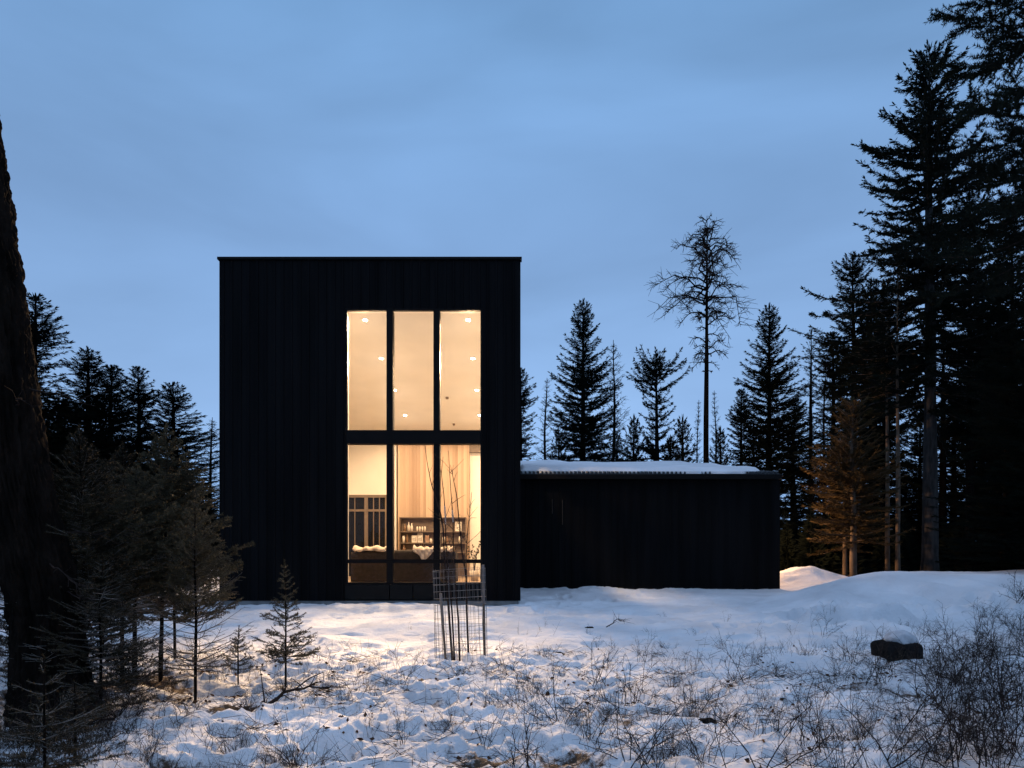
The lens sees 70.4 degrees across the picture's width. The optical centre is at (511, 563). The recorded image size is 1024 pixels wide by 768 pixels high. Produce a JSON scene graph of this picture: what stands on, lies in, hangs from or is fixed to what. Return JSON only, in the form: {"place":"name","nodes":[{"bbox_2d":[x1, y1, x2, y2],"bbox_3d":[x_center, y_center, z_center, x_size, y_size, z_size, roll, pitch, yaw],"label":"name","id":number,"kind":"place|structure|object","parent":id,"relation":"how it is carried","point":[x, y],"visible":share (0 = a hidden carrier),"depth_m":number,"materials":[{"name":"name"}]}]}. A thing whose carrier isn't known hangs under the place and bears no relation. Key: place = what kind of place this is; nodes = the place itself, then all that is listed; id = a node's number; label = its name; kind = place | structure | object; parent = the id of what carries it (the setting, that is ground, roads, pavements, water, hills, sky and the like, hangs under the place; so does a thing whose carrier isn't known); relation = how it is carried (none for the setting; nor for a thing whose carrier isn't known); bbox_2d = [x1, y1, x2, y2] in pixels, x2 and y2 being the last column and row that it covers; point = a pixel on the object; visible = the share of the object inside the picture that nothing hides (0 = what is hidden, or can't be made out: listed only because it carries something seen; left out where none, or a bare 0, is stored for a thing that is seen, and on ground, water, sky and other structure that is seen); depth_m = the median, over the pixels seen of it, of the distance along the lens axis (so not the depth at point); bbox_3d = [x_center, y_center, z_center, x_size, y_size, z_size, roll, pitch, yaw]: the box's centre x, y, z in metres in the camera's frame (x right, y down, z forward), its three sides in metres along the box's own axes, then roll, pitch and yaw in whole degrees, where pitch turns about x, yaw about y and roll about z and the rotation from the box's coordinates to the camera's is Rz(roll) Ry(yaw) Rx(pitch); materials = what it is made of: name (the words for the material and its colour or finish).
{"place":"outdoors","nodes":[
{"label":"outdoors","id":0,"kind":"place"},
{"bbox_2d":[0,566,1023,767],"bbox_3d":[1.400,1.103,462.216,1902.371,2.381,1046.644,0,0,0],"label":"ground","id":1,"kind":"structure","parent":0,"point":[867,602],"depth_m":8.94,"materials":[{"name":"snow"}]},
{"bbox_2d":[0,690,55,767],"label":"shrub","id":2,"kind":"object","parent":1,"relation":"on","point":[6,749],"visible":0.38,"depth_m":5.52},
{"bbox_2d":[0,120,120,728],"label":"leaning tree","id":3,"kind":"object","parent":1,"relation":"on","point":[38,567],"visible":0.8,"depth_m":6.23,"materials":[{"name":"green plant"}]},
{"bbox_2d":[0,670,122,755],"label":"shrub","id":4,"kind":"object","parent":1,"relation":"on","point":[98,703],"visible":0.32,"depth_m":5.62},
{"bbox_2d":[36,370,94,521],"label":"spruce tree","id":5,"kind":"object","parent":1,"relation":"on","point":[55,428],"visible":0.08,"depth_m":20.79,"materials":[{"name":"green plant"}]},
{"bbox_2d":[0,486,130,663],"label":"spruce sapling","id":6,"kind":"object","parent":1,"relation":"on","point":[5,645],"visible":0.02,"depth_m":8.17,"materials":[{"name":"green plant"}]},
{"bbox_2d":[0,652,134,767],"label":"spruce sapling","id":7,"kind":"object","parent":1,"relation":"on","point":[53,735],"visible":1,"depth_m":4.66,"materials":[{"name":"green plant"}]},
{"bbox_2d":[26,292,112,492],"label":"spruce tree","id":8,"kind":"object","parent":1,"relation":"on","point":[39,340],"visible":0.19,"depth_m":25.98,"materials":[{"name":"green plant"}]},
{"bbox_2d":[32,680,129,760],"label":"spruce sapling","id":9,"kind":"object","parent":1,"relation":"on","point":[74,707],"visible":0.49,"depth_m":5.17,"materials":[{"name":"green plant"}]},
{"bbox_2d":[42,397,132,524],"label":"spruce tree","id":10,"kind":"object","parent":1,"relation":"on","point":[64,405],"visible":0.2,"depth_m":21.80,"materials":[{"name":"green plant"}]},
{"bbox_2d":[1,552,185,715],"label":"spruce sapling","id":11,"kind":"object","parent":1,"relation":"on","point":[101,655],"visible":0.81,"depth_m":6.39,"materials":[{"name":"green plant"}]},
{"bbox_2d":[45,346,151,499],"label":"spruce tree","id":12,"kind":"object","parent":1,"relation":"on","point":[88,367],"visible":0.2,"depth_m":28.84,"materials":[{"name":"green plant"}]},
{"bbox_2d":[39,687,164,756],"bbox_3d":[-3.120,1.219,5.531,0.866,0.556,0.601,5,0,-27],"label":"shrub","id":13,"kind":"object","parent":1,"relation":"on","point":[107,734],"visible":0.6,"depth_m":5.52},
{"bbox_2d":[0,424,206,664],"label":"spruce sapling","id":14,"kind":"object","parent":1,"relation":"on","point":[80,505],"visible":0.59,"depth_m":6.85,"materials":[{"name":"green plant"}]},
{"bbox_2d":[78,364,156,457],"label":"spruce tree","id":15,"kind":"object","parent":1,"relation":"on","point":[114,375],"visible":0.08,"depth_m":30.87,"materials":[{"name":"green plant"}]},
{"bbox_2d":[110,366,161,473],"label":"spruce tree","id":16,"kind":"object","parent":1,"relation":"on","point":[142,398],"visible":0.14,"depth_m":29.83,"materials":[{"name":"green plant"}]},
{"bbox_2d":[60,442,211,675],"bbox_3d":[-4.560,0.033,8.300,1.846,2.860,1.819,0,0,43],"label":"spruce sapling","id":17,"kind":"object","parent":1,"relation":"on","point":[120,458],"visible":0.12,"depth_m":8.24,"materials":[{"name":"green plant"}]},
{"bbox_2d":[112,714,177,767],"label":"shrub","id":18,"kind":"object","parent":1,"relation":"on","point":[147,752],"visible":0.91,"depth_m":5.37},
{"bbox_2d":[71,463,220,686],"bbox_3d":[-3.979,0.182,7.676,1.642,2.492,1.796,0,0,0],"label":"spruce sapling","id":19,"kind":"object","parent":1,"relation":"on","point":[153,519],"visible":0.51,"depth_m":7.57,"materials":[{"name":"green plant"}]},
{"bbox_2d":[73,422,254,681],"bbox_3d":[-3.983,-0.069,8.225,1.877,3.065,2.162,0,0,0],"label":"spruce sapling","id":20,"kind":"object","parent":1,"relation":"on","point":[160,445],"visible":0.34,"depth_m":8.18,"materials":[{"name":"green plant"}]},
{"bbox_2d":[109,381,218,552],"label":"spruce tree","id":21,"kind":"object","parent":1,"relation":"on","point":[168,396],"visible":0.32,"depth_m":27.82,"materials":[{"name":"green plant"}]},
{"bbox_2d":[108,488,238,659],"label":"spruce sapling","id":22,"kind":"object","parent":1,"relation":"on","point":[184,617],"visible":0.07,"depth_m":9.98,"materials":[{"name":"green plant"}]},
{"bbox_2d":[140,488,257,699],"bbox_3d":[-3.258,0.382,7.478,1.190,2.331,1.429,0,0,-18],"label":"spruce sapling","id":23,"kind":"object","parent":1,"relation":"on","point":[195,601],"visible":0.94,"depth_m":7.49,"materials":[{"name":"green plant"}]},
{"bbox_2d":[198,417,218,522],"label":"larch tree","id":24,"kind":"object","parent":1,"relation":"on","point":[210,447],"visible":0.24,"depth_m":31.92,"materials":[{"name":"green plant"}]},
{"bbox_2d":[191,717,256,765],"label":"shrub","id":25,"kind":"object","parent":1,"relation":"on","point":[227,744],"visible":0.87,"depth_m":5.71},
{"bbox_2d":[221,625,254,684],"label":"spruce sapling","id":26,"kind":"object","parent":1,"relation":"on","point":[237,669],"visible":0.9,"depth_m":8.15,"materials":[{"name":"green plant"}]},
{"bbox_2d":[251,559,319,686],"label":"spruce sapling","id":27,"kind":"object","parent":1,"relation":"on","point":[287,651],"visible":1,"depth_m":8.00,"materials":[{"name":"green plant"}]},
{"bbox_2d":[256,691,331,766],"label":"shrub","id":28,"kind":"object","parent":1,"relation":"on","point":[315,740],"visible":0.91,"depth_m":5.68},
{"bbox_2d":[260,669,345,703],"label":"fallen branch","id":29,"kind":"object","parent":1,"relation":"on","point":[285,691],"visible":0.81,"depth_m":7.18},
{"bbox_2d":[217,257,521,606],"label":"house","id":30,"kind":"structure","parent":1,"relation":"on","point":[351,389],"depth_m":17.00,"materials":[{"name":"wood"}]},
{"bbox_2d":[349,495,385,575],"bbox_3d":[-5.359,-1.013,26.553,1.549,2.978,0.075,0,0,0],"label":"glazed door","id":31,"kind":"structure","parent":30,"relation":"in","point":[367,513],"depth_m":26.58,"materials":[{"name":"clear glass"}]},
{"bbox_2d":[351,550,457,581],"bbox_3d":[-2.745,0.067,18.750,2.648,0.802,0.900,0,0,0],"label":"sofa","id":32,"kind":"object","parent":30,"relation":"on","point":[403,572],"visible":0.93,"depth_m":18.30,"materials":[{"name":"brown fabric"}]},
{"bbox_2d":[346,308,481,584],"bbox_3d":[-2.300,-2.740,17.082,3.192,6.480,0.275,0,0,0],"label":"window","id":33,"kind":"structure","parent":30,"relation":"in","point":[389,437],"depth_m":16.98,"materials":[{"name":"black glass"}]},
{"bbox_2d":[399,517,465,575],"bbox_3d":[-2.842,-0.587,26.140,2.384,2.126,0.320,0,0,0],"label":"bookcase","id":34,"kind":"object","parent":30,"relation":"on","point":[423,522],"visible":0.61,"depth_m":26.28,"materials":[{"name":"brown wood"}]},
{"bbox_2d":[425,447,480,660],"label":"young tree","id":35,"kind":"object","parent":1,"relation":"on","point":[451,635],"visible":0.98,"depth_m":10.03,"materials":[{"name":"plant"}]},
{"bbox_2d":[433,565,486,660],"bbox_3d":[-0.716,0.757,9.995,0.752,1.474,0.676,0,0,0],"label":"tree guard","id":36,"kind":"object","parent":1,"relation":"on","point":[483,596],"visible":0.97,"depth_m":9.86,"materials":[{"name":"metal"}]},
{"bbox_2d":[454,692,517,749],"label":"shrub","id":37,"kind":"object","parent":1,"relation":"on","point":[481,728],"visible":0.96,"depth_m":5.91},
{"bbox_2d":[0,645,1012,767],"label":"leaf litter","id":38,"kind":"object","parent":1,"relation":"on","point":[747,760],"visible":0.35,"depth_m":7.50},
{"bbox_2d":[0,636,1023,767],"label":"twig litter","id":39,"kind":"object","parent":1,"relation":"on","point":[669,701],"visible":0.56,"depth_m":7.16,"materials":[{"name":"plant"}]},
{"bbox_2d":[0,616,1023,767],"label":"dry stalks","id":40,"kind":"object","parent":1,"relation":"on","point":[577,722],"visible":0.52,"depth_m":6.88,"materials":[{"name":"brown plant"}]},
{"bbox_2d":[492,685,548,767],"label":"shrub","id":41,"kind":"object","parent":1,"relation":"on","point":[526,753],"visible":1,"depth_m":5.08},
{"bbox_2d":[53,447,990,574],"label":"thicket","id":42,"kind":"object","parent":1,"relation":"on","point":[792,555],"visible":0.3,"depth_m":29.57,"materials":[{"name":"plant"}]},
{"bbox_2d":[521,367,538,460],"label":"spruce tree","id":43,"kind":"object","parent":1,"relation":"on","point":[525,402],"visible":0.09,"depth_m":35.93,"materials":[{"name":"green plant"}]},
{"bbox_2d":[530,380,558,459],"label":"larch tree","id":44,"kind":"object","parent":1,"relation":"on","point":[545,428],"visible":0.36,"depth_m":39.93,"materials":[{"name":"green plant"}]},
{"bbox_2d":[504,647,605,721],"bbox_3d":[0.388,1.113,6.484,0.897,0.696,0.579,5,1,10],"label":"shrub","id":45,"kind":"object","parent":1,"relation":"on","point":[552,669],"visible":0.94,"depth_m":6.48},
{"bbox_2d":[541,298,625,461],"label":"spruce tree","id":46,"kind":"object","parent":1,"relation":"on","point":[581,381],"visible":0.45,"depth_m":39.67,"materials":[{"name":"green plant"}]},
{"bbox_2d":[567,690,624,744],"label":"shrub","id":47,"kind":"object","parent":1,"relation":"on","point":[589,731],"visible":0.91,"depth_m":5.90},
{"bbox_2d":[591,340,632,461],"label":"larch tree","id":48,"kind":"object","parent":1,"relation":"on","point":[614,401],"visible":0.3,"depth_m":40.96,"materials":[{"name":"green plant"}]},
{"bbox_2d":[605,430,628,461],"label":"fir tree","id":49,"kind":"object","parent":1,"relation":"on","point":[617,446],"visible":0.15,"depth_m":37.95,"materials":[{"name":"green plant"}]},
{"bbox_2d":[622,414,646,461],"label":"fir tree","id":50,"kind":"object","parent":1,"relation":"on","point":[636,452],"visible":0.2,"depth_m":41.95,"materials":[{"name":"green plant"}]},
{"bbox_2d":[611,644,661,705],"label":"shrub","id":51,"kind":"object","parent":1,"relation":"on","point":[629,688],"visible":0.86,"depth_m":7.49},
{"bbox_2d":[595,709,682,767],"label":"shrub","id":52,"kind":"object","parent":1,"relation":"on","point":[652,756],"visible":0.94,"depth_m":5.29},
{"bbox_2d":[574,678,705,767],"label":"shrub","id":53,"kind":"object","parent":1,"relation":"on","point":[632,737],"visible":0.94,"depth_m":5.39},
{"bbox_2d":[521,460,783,588],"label":"garage","id":54,"kind":"structure","parent":1,"relation":"on","point":[655,525],"depth_m":22.00,"materials":[{"name":"wood"}]},
{"bbox_2d":[590,344,722,463],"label":"pine tree","id":55,"kind":"object","parent":1,"relation":"on","point":[655,373],"visible":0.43,"depth_m":38.78,"materials":[{"name":"green plant"}]},
{"bbox_2d":[668,414,696,462],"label":"fir tree","id":56,"kind":"object","parent":1,"relation":"on","point":[681,442],"visible":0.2,"depth_m":37.89,"materials":[{"name":"green plant"}]},
{"bbox_2d":[647,213,755,462],"bbox_3d":[9.868,-8.742,38.268,5.287,19.017,6.441,0,0,33],"label":"larch tree","id":57,"kind":"object","parent":1,"relation":"on","point":[707,281],"visible":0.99,"depth_m":37.93,"materials":[{"name":"brown plant"}]},
{"bbox_2d":[668,660,738,716],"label":"shrub","id":58,"kind":"object","parent":1,"relation":"on","point":[695,704],"visible":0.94,"depth_m":7.14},
{"bbox_2d":[660,693,747,765],"bbox_3d":[1.452,1.299,5.439,0.707,0.683,0.423,0,0,3],"label":"shrub","id":59,"kind":"object","parent":1,"relation":"on","point":[695,746],"visible":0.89,"depth_m":5.46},
{"bbox_2d":[709,426,734,465],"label":"fir tree","id":60,"kind":"object","parent":1,"relation":"on","point":[719,436],"visible":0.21,"depth_m":38.93,"materials":[{"name":"green plant"}]},
{"bbox_2d":[725,388,754,466],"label":"spruce tree","id":61,"kind":"object","parent":1,"relation":"on","point":[739,446],"visible":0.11,"depth_m":40.92,"materials":[{"name":"green plant"}]},
{"bbox_2d":[723,303,814,548],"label":"spruce tree","id":62,"kind":"object","parent":1,"relation":"on","point":[771,430],"visible":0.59,"depth_m":37.62,"materials":[{"name":"green plant"}]},
{"bbox_2d":[697,670,856,767],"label":"shrub","id":63,"kind":"object","parent":1,"relation":"on","point":[820,740],"visible":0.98,"depth_m":5.09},
{"bbox_2d":[773,399,827,531],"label":"spruce tree","id":64,"kind":"object","parent":1,"relation":"on","point":[790,497],"visible":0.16,"depth_m":43.59,"materials":[{"name":"green plant"}]},
{"bbox_2d":[778,330,828,535],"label":"pine tree","id":65,"kind":"object","parent":1,"relation":"on","point":[809,394],"visible":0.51,"depth_m":39.97,"materials":[{"name":"green plant"}]},
{"bbox_2d":[778,671,836,752],"bbox_3d":[2.361,1.198,5.695,0.688,0.680,0.462,0,0,-22],"label":"shrub","id":66,"kind":"object","parent":1,"relation":"on","point":[811,728],"visible":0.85,"depth_m":5.69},
{"bbox_2d":[806,362,838,535],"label":"larch tree","id":67,"kind":"object","parent":1,"relation":"on","point":[824,428],"visible":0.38,"depth_m":35.91,"materials":[{"name":"green plant"}]},
{"bbox_2d":[785,331,893,545],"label":"spruce tree","id":68,"kind":"object","parent":1,"relation":"on","point":[809,495],"visible":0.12,"depth_m":36.98,"materials":[{"name":"green plant"}]},
{"bbox_2d":[806,432,882,575],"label":"pine tree","id":69,"kind":"object","parent":1,"relation":"on","point":[844,566],"visible":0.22,"depth_m":26.43,"materials":[{"name":"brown plant"}]},
{"bbox_2d":[787,250,912,548],"bbox_3d":[15.222,-6.504,32.204,4.823,14.562,5.119,0,0,-32],"label":"spruce tree","id":70,"kind":"object","parent":1,"relation":"on","point":[855,269],"visible":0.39,"depth_m":31.86,"materials":[{"name":"green plant"}]},
{"bbox_2d":[800,696,906,767],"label":"shrub","id":71,"kind":"object","parent":1,"relation":"on","point":[853,756],"visible":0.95,"depth_m":5.18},
{"bbox_2d":[825,693,887,740],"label":"shrub","id":72,"kind":"object","parent":1,"relation":"on","point":[863,723],"visible":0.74,"depth_m":6.12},
{"bbox_2d":[800,394,915,576],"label":"pine tree","id":73,"kind":"object","parent":1,"relation":"on","point":[849,472],"visible":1,"depth_m":24.79,"materials":[{"name":"green plant"}]},
{"bbox_2d":[825,277,923,550],"bbox_3d":[18.006,-6.710,35.962,5.616,15.075,5.269,0,0,-23],"label":"spruce tree","id":74,"kind":"object","parent":1,"relation":"on","point":[893,484],"visible":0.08,"depth_m":35.50,"materials":[{"name":"green plant"}]},
{"bbox_2d":[840,277,919,570],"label":"pine tree","id":75,"kind":"object","parent":1,"relation":"on","point":[887,504],"visible":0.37,"depth_m":26.96,"materials":[{"name":"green plant"}]},
{"bbox_2d":[857,624,904,685],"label":"shrub","id":76,"kind":"object","parent":1,"relation":"on","point":[873,669],"visible":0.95,"depth_m":8.19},
{"bbox_2d":[841,295,922,517],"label":"spruce tree","id":77,"kind":"object","parent":1,"relation":"on","point":[903,464],"visible":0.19,"depth_m":33.84,"materials":[{"name":"green plant"}]},
{"bbox_2d":[818,649,967,767],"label":"shrub","id":78,"kind":"object","parent":1,"relation":"on","point":[923,727],"visible":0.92,"depth_m":5.29,"materials":[{"name":"plant"}]},
{"bbox_2d":[870,630,922,661],"bbox_3d":[5.306,1.249,9.998,0.554,0.653,0.522,0,0,0],"label":"boulder","id":79,"kind":"object","parent":1,"relation":"on","point":[908,640],"visible":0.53,"depth_m":9.81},
{"bbox_2d":[849,256,952,570],"bbox_3d":[13.813,-5.237,26.031,2.924,11.966,3.092,0,0,-25],"label":"pine tree","id":80,"kind":"object","parent":1,"relation":"on","point":[897,354],"visible":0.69,"depth_m":25.94,"materials":[{"name":"green plant"}]},
{"bbox_2d":[877,708,929,767],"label":"shrub","id":81,"kind":"object","parent":1,"relation":"on","point":[921,737],"visible":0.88,"depth_m":5.38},
{"bbox_2d":[800,32,1023,570],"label":"fir tree","id":82,"kind":"object","parent":1,"relation":"on","point":[924,141],"visible":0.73,"depth_m":25.77,"materials":[{"name":"green plant"}]},
{"bbox_2d":[892,398,948,540],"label":"spruce tree","id":83,"kind":"object","parent":1,"relation":"on","point":[917,478],"visible":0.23,"depth_m":38.86,"materials":[{"name":"green plant"}]},
{"bbox_2d":[876,630,996,708],"bbox_3d":[4.131,1.095,7.056,0.575,0.878,0.968,0,0,-39],"label":"shrub","id":84,"kind":"object","parent":1,"relation":"on","point":[916,661],"visible":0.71,"depth_m":7.08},
{"bbox_2d":[882,698,997,760],"bbox_3d":[3.330,1.375,5.729,0.802,0.693,0.860,0,0,-36],"label":"shrub","id":85,"kind":"object","parent":1,"relation":"on","point":[937,728],"visible":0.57,"depth_m":5.69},
{"bbox_2d":[894,396,988,554],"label":"spruce tree","id":86,"kind":"object","parent":1,"relation":"on","point":[950,512],"visible":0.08,"depth_m":35.88,"materials":[{"name":"green plant"}]},
{"bbox_2d":[904,322,980,558],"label":"pine tree","id":87,"kind":"object","parent":1,"relation":"on","point":[943,485],"visible":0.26,"depth_m":33.89,"materials":[{"name":"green plant"}]},
{"bbox_2d":[875,0,1023,306],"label":"spruce tree","id":88,"kind":"object","parent":1,"relation":"on","point":[1008,211],"visible":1,"depth_m":11.77,"materials":[{"name":"green plant"}]},
{"bbox_2d":[889,614,1012,684],"bbox_3d":[5.092,1.015,8.363,0.971,0.914,1.401,5,-9,-36],"label":"shrub","id":89,"kind":"object","parent":1,"relation":"on","point":[978,640],"visible":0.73,"depth_m":8.33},
{"bbox_2d":[889,636,1023,732],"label":"shrub","id":90,"kind":"object","parent":1,"relation":"on","point":[1008,689],"visible":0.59,"depth_m":6.38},
{"bbox_2d":[902,711,1023,767],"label":"shrub","id":91,"kind":"object","parent":1,"relation":"on","point":[994,733],"visible":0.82,"depth_m":5.26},
{"bbox_2d":[908,186,1023,571],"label":"spruce tree","id":92,"kind":"object","parent":1,"relation":"on","point":[951,430],"visible":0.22,"depth_m":27.89,"materials":[{"name":"green plant"}]},
{"bbox_2d":[915,668,1020,767],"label":"shrub","id":93,"kind":"object","parent":1,"relation":"on","point":[975,732],"visible":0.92,"depth_m":5.28,"materials":[{"name":"plant"}]},
{"bbox_2d":[914,656,1023,761],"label":"shrub","id":94,"kind":"object","parent":1,"relation":"on","point":[1003,720],"visible":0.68,"depth_m":5.58,"materials":[{"name":"plant"}]},
{"bbox_2d":[918,632,1022,705],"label":"shrub","id":95,"kind":"object","parent":1,"relation":"on","point":[946,673],"visible":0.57,"depth_m":7.07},
{"bbox_2d":[923,676,1019,743],"bbox_3d":[3.708,1.214,5.888,0.702,0.608,1.012,-1,-6,25],"label":"shrub","id":96,"kind":"object","parent":1,"relation":"on","point":[949,706],"visible":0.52,"depth_m":5.92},
{"bbox_2d":[925,382,1023,571],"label":"spruce tree","id":97,"kind":"object","parent":1,"relation":"on","point":[997,487],"visible":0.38,"depth_m":20.07,"materials":[{"name":"green plant"}]},
{"bbox_2d":[936,217,1023,569],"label":"spruce tree","id":98,"kind":"object","parent":1,"relation":"on","point":[1009,316],"visible":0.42,"depth_m":24.03,"materials":[{"name":"green plant"}]},
{"bbox_2d":[936,259,1023,555],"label":"spruce tree","id":99,"kind":"object","parent":1,"relation":"on","point":[976,461],"visible":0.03,"depth_m":33.25,"materials":[{"name":"green plant"}]},
{"bbox_2d":[939,351,1023,571],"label":"spruce tree","id":100,"kind":"object","parent":1,"relation":"on","point":[981,490],"visible":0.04,"depth_m":28.49,"materials":[{"name":"green plant"}]},
{"bbox_2d":[940,302,1023,566],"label":"spruce tree","id":101,"kind":"object","parent":1,"relation":"on","point":[1004,543],"visible":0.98,"depth_m":18.26,"materials":[{"name":"green plant"}]},
{"bbox_2d":[954,640,1023,720],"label":"shrub","id":102,"kind":"object","parent":1,"relation":"on","point":[1011,695],"visible":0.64,"depth_m":6.41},
{"bbox_2d":[960,623,1023,700],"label":"shrub","id":103,"kind":"object","parent":1,"relation":"on","point":[1008,669],"visible":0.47,"depth_m":7.46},
{"bbox_2d":[966,612,1023,683],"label":"shrub","id":104,"kind":"object","parent":1,"relation":"on","point":[1000,657],"visible":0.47,"depth_m":8.26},
{"bbox_2d":[968,719,1023,767],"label":"shrub","id":105,"kind":"object","parent":1,"relation":"on","point":[999,756],"visible":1,"depth_m":5.03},
{"bbox_2d":[0,0,1023,527],"label":"sky","id":106,"kind":"structure","parent":0,"point":[147,143],"materials":[{"name":"blue"}]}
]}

